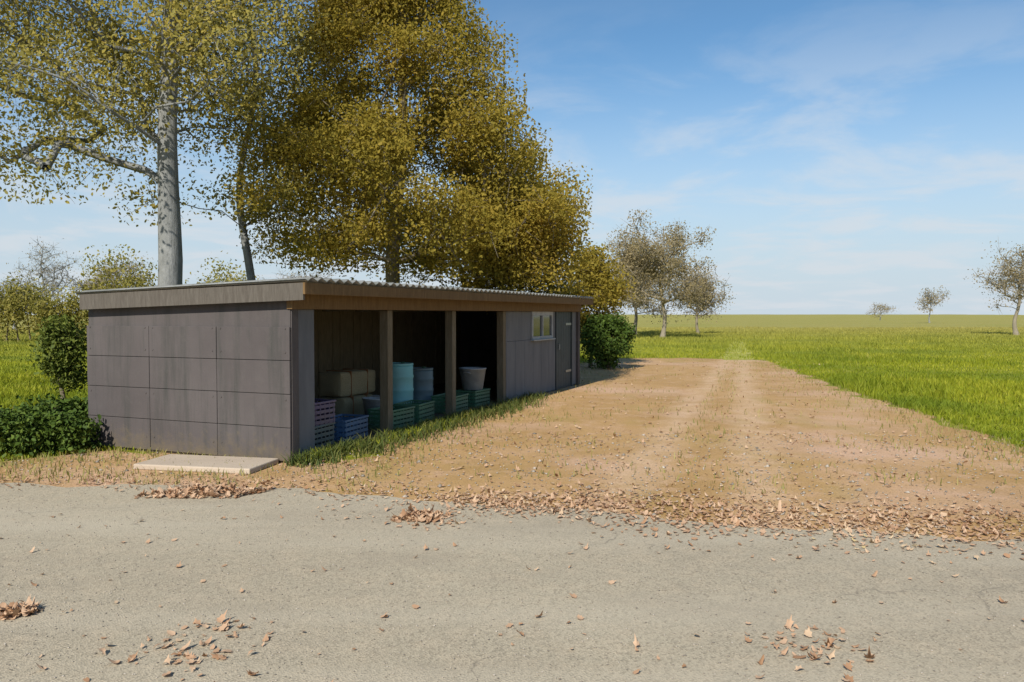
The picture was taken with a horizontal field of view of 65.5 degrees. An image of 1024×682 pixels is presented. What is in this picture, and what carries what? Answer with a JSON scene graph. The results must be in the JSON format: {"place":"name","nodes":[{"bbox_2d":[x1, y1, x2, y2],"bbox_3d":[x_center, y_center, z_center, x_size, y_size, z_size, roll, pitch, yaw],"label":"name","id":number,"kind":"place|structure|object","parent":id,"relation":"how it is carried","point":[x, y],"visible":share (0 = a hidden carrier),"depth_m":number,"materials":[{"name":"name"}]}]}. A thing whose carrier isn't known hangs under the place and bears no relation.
{"place":"outdoors","nodes":[
{"label":"outdoors","id":0,"kind":"place"},
{"bbox_2d":[0,483,1023,681],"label":"road","id":1,"kind":"structure","parent":0,"point":[442,649],"depth_m":4.65,"materials":[{"name":"grey asphalt"}]},
{"bbox_2d":[0,594,43,619],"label":"leaf heap","id":2,"kind":"object","parent":1,"relation":"on","point":[16,608],"visible":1,"depth_m":4.34,"materials":[{"name":"brown plant"}]},
{"bbox_2d":[134,482,272,498],"bbox_3d":[-2.801,1.333,7.265,1.182,0.124,0.457,0,2,0],"label":"leaf heap","id":3,"kind":"object","parent":1,"relation":"on","point":[190,490],"visible":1,"depth_m":7.22,"materials":[{"name":"brown plant"}]},
{"bbox_2d":[391,502,451,522],"bbox_3d":[-0.732,1.372,6.412,0.490,0.103,0.339,0,2,0],"label":"leaf heap","id":4,"kind":"object","parent":1,"relation":"on","point":[411,513],"visible":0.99,"depth_m":6.38,"materials":[{"name":"brown plant"}]},
{"bbox_2d":[0,357,1023,540],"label":"sandy yard","id":5,"kind":"structure","parent":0,"point":[824,420],"depth_m":9.08,"materials":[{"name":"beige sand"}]},
{"bbox_2d":[133,454,278,473],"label":"concrete slab","id":6,"kind":"structure","parent":5,"relation":"on","point":[175,462],"depth_m":8.45,"materials":[{"name":"grey concrete"}]},
{"bbox_2d":[281,391,552,468],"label":"weeds","id":7,"kind":"object","parent":5,"relation":"on","point":[365,445],"visible":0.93,"depth_m":10.44,"materials":[{"name":"green plant"}]},
{"bbox_2d":[0,361,1023,681],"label":"fallen leaves","id":8,"kind":"object","parent":5,"relation":"on","point":[522,503],"visible":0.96,"depth_m":6.46,"materials":[{"name":"brown plant"}]},
{"bbox_2d":[0,432,1023,681],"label":"grit","id":9,"kind":"object","parent":5,"relation":"on","point":[582,546],"visible":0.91,"depth_m":6.35,"materials":[{"name":"gravel"}]},
{"bbox_2d":[554,243,635,365],"bbox_3d":[2.494,-1.157,24.824,2.644,3.928,2.397,0,2,0],"label":"tree","id":10,"kind":"object","parent":5,"relation":"on","point":[604,289],"visible":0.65,"depth_m":24.52,"materials":[{"name":"yellow plant"}]},
{"bbox_2d":[580,312,636,368],"bbox_3d":[2.814,0.007,24.038,1.813,1.785,1.675,0,2,0],"label":"bush","id":11,"kind":"object","parent":5,"relation":"on","point":[598,332],"visible":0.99,"depth_m":23.71,"materials":[{"name":"green plant"}]},
{"bbox_2d":[0,314,1023,463],"bbox_3d":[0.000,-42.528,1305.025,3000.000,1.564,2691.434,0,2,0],"label":"field","id":12,"kind":"structure","parent":0,"point":[843,320],"depth_m":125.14,"materials":[{"name":"green plant"}]},
{"bbox_2d":[0,272,60,328],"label":"distant tree","id":13,"kind":"object","parent":12,"relation":"on","point":[13,327],"visible":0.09,"depth_m":81.41,"materials":[{"name":"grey plant"}]},
{"bbox_2d":[6,237,85,316],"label":"distant tree","id":14,"kind":"object","parent":12,"relation":"on","point":[53,284],"visible":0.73,"depth_m":74.62,"materials":[{"name":"grey plant"}]},
{"bbox_2d":[0,403,102,457],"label":"shrub","id":15,"kind":"object","parent":12,"relation":"on","point":[27,428],"visible":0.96,"depth_m":9.25,"materials":[{"name":"green plant"}]},
{"bbox_2d":[16,393,87,437],"bbox_3d":[-5.727,1.002,10.081,0.993,0.665,0.942,0,2,0],"label":"shrub","id":16,"kind":"object","parent":12,"relation":"on","point":[61,405],"visible":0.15,"depth_m":10.02,"materials":[{"name":"green plant"}]},
{"bbox_2d":[21,313,87,398],"bbox_3d":[-7.105,0.389,12.641,0.878,1.664,1.058,0,2,0],"label":"shrub","id":17,"kind":"object","parent":12,"relation":"on","point":[61,346],"visible":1,"depth_m":12.46,"materials":[{"name":"green plant"}]},
{"bbox_2d":[64,253,157,295],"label":"distant tree","id":18,"kind":"object","parent":12,"relation":"on","point":[120,270],"visible":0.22,"depth_m":77.49,"materials":[{"name":"green plant"}]},
{"bbox_2d":[0,244,258,342],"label":"hedge","id":19,"kind":"object","parent":12,"relation":"on","point":[10,310],"visible":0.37,"depth_m":45.51,"materials":[{"name":"green plant"}]},
{"bbox_2d":[0,0,353,285],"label":"autumn tree","id":20,"kind":"object","parent":12,"relation":"on","point":[169,46],"visible":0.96,"depth_m":14.01,"materials":[{"name":"yellow plant"}]},
{"bbox_2d":[203,268,263,282],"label":"distant tree","id":21,"kind":"object","parent":12,"relation":"on","point":[225,278],"visible":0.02,"depth_m":79.15,"materials":[{"name":"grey plant"}]},
{"bbox_2d":[97,0,371,280],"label":"autumn tree","id":22,"kind":"object","parent":12,"relation":"on","point":[246,249],"visible":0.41,"depth_m":15.64,"materials":[{"name":"yellow plant"}]},
{"bbox_2d":[276,267,335,278],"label":"distant tree","id":23,"kind":"object","parent":12,"relation":"on","point":[316,272],"visible":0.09,"depth_m":83.50,"materials":[{"name":"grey plant"}]},
{"bbox_2d":[76,277,593,462],"bbox_3d":[-1.702,0.143,14.174,3.380,2.052,10.940,1,2,22],"label":"open shelter","id":24,"kind":"object","parent":12,"relation":"on","point":[234,368],"visible":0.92,"depth_m":9.54,"materials":[{"name":"grey wood"}]},
{"bbox_2d":[315,422,334,449],"bbox_3d":[-2.487,1.152,9.679,0.414,0.281,0.614,1,2,19],"label":"plastic crate","id":25,"kind":"object","parent":24,"relation":"on","point":[324,430],"visible":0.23,"depth_m":9.69,"materials":[{"name":"plastic"}]},
{"bbox_2d":[315,398,335,425],"bbox_3d":[-2.487,0.872,9.670,0.414,0.281,0.614,1,2,24],"label":"plastic crate","id":26,"kind":"object","parent":25,"relation":"on","point":[324,411],"visible":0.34,"depth_m":9.71,"materials":[{"name":"plastic"}]},
{"bbox_2d":[318,414,368,442],"bbox_3d":[-2.191,1.129,10.357,0.414,0.281,0.614,1,2,19],"label":"plastic crate","id":27,"kind":"object","parent":24,"relation":"on","point":[344,427],"visible":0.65,"depth_m":10.30,"materials":[{"name":"blue plastic"}]},
{"bbox_2d":[319,393,371,422],"bbox_3d":[-2.537,1.016,12.219,0.485,0.395,0.900,1,2,19],"label":"straw bale","id":28,"kind":"object","parent":24,"relation":"on","point":[353,404],"visible":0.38,"depth_m":11.89,"materials":[{"name":"brown"}]},
{"bbox_2d":[318,368,375,396],"bbox_3d":[-2.530,0.636,12.225,0.485,0.395,0.900,1,2,27],"label":"straw bale","id":29,"kind":"object","parent":28,"relation":"on","point":[345,382],"visible":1,"depth_m":11.91,"materials":[{"name":"brown"}]},
{"bbox_2d":[362,395,379,423],"bbox_3d":[-2.029,1.012,11.821,0.394,0.415,0.399,1,2,22],"label":"bucket","id":30,"kind":"object","parent":24,"relation":"on","point":[372,401],"visible":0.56,"depth_m":11.67,"materials":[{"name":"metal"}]},
{"bbox_2d":[367,405,414,429],"bbox_3d":[-1.722,1.093,11.408,0.414,0.281,0.614,1,2,25],"label":"plastic crate","id":31,"kind":"object","parent":24,"relation":"on","point":[398,412],"visible":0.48,"depth_m":11.28,"materials":[{"name":"green plastic"}]},
{"bbox_2d":[393,362,413,407],"bbox_3d":[-1.796,0.764,12.657,0.466,0.855,0.466,1,2,22],"label":"barrel","id":32,"kind":"object","parent":24,"relation":"on","point":[403,388],"visible":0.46,"depth_m":12.45,"materials":[{"name":"teal plastic"}]},
{"bbox_2d":[394,400,434,422],"bbox_3d":[-1.478,1.069,12.118,0.414,0.281,0.614,1,2,17],"label":"plastic crate","id":33,"kind":"object","parent":24,"relation":"on","point":[428,406],"visible":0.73,"depth_m":12.05,"materials":[{"name":"green plastic"}]},
{"bbox_2d":[413,366,433,410],"bbox_3d":[-1.529,0.801,13.317,0.435,0.735,0.435,1,2,22],"label":"barrel","id":34,"kind":"object","parent":24,"relation":"on","point":[423,378],"visible":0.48,"depth_m":13.12,"materials":[{"name":"blue plastic"}]},
{"bbox_2d":[431,393,468,413],"bbox_3d":[-1.028,1.032,13.230,0.414,0.281,0.614,1,2,20],"label":"plastic crate","id":35,"kind":"object","parent":24,"relation":"on","point":[439,403],"visible":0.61,"depth_m":13.11,"materials":[{"name":"green plastic"}]},
{"bbox_2d":[456,388,489,406],"bbox_3d":[-0.700,0.999,14.175,0.414,0.281,0.614,1,2,24],"label":"plastic crate","id":36,"kind":"object","parent":24,"relation":"on","point":[483,396],"visible":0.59,"depth_m":14.01,"materials":[{"name":"green plastic"}]},
{"bbox_2d":[459,367,485,389],"bbox_3d":[-0.700,0.668,14.164,0.487,0.385,0.487,-1,2,-23],"label":"zinc tub","id":37,"kind":"object","parent":36,"relation":"on","point":[472,378],"visible":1,"depth_m":13.99,"materials":[{"name":"grey metal"}]},
{"bbox_2d":[531,311,555,340],"bbox_3d":[0.627,-0.310,16.319,0.120,0.588,1.310,1,2,22],"label":"window","id":38,"kind":"structure","parent":24,"relation":"in","point":[541,326],"depth_m":16.29,"materials":[{"name":"white glass"}]},
{"bbox_2d":[557,312,570,388],"bbox_3d":[1.144,0.187,17.637,0.082,1.670,1.030,1,2,22],"label":"door","id":39,"kind":"structure","parent":24,"relation":"in","point":[563,318],"depth_m":17.66,"materials":[{"name":"wood"}]},
{"bbox_2d":[219,0,592,315],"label":"autumn tree","id":40,"kind":"object","parent":12,"relation":"on","point":[502,226],"visible":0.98,"depth_m":16.15,"materials":[{"name":"beige plant"}]},
{"bbox_2d":[607,232,683,333],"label":"distant tree","id":41,"kind":"object","parent":12,"relation":"on","point":[658,310],"visible":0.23,"depth_m":61.83,"materials":[{"name":"beige plant"}]},
{"bbox_2d":[604,208,716,337],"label":"distant tree","id":42,"kind":"object","parent":12,"relation":"on","point":[670,261],"visible":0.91,"depth_m":52.74,"materials":[{"name":"beige plant"}]},
{"bbox_2d":[667,262,735,333],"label":"distant tree","id":43,"kind":"object","parent":12,"relation":"on","point":[710,303],"visible":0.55,"depth_m":65.34,"materials":[{"name":"beige plant"}]},
{"bbox_2d":[867,302,899,319],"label":"distant tree","id":44,"kind":"object","parent":12,"relation":"on","point":[887,309],"visible":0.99,"depth_m":229.40,"materials":[{"name":"grey plant"}]},
{"bbox_2d":[915,285,950,322],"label":"distant tree","id":45,"kind":"object","parent":12,"relation":"on","point":[931,301],"visible":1,"depth_m":149.73,"materials":[{"name":"grey plant"}]},
{"bbox_2d":[964,241,1023,334],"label":"distant tree","id":46,"kind":"object","parent":12,"relation":"on","point":[1004,280],"visible":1,"depth_m":62.02,"materials":[{"name":"beige plant"}]},
{"bbox_2d":[0,0,1023,314],"label":"sky","id":47,"kind":"structure","parent":0,"point":[842,156],"materials":[{"name":"blue"}]},
{"bbox_2d":[719,341,754,359],"bbox_3d":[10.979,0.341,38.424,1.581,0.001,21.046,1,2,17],"label":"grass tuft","id":48,"kind":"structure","parent":0,"point":[743,355],"depth_m":32.33,"materials":[{"name":"green plant"}]}
]}

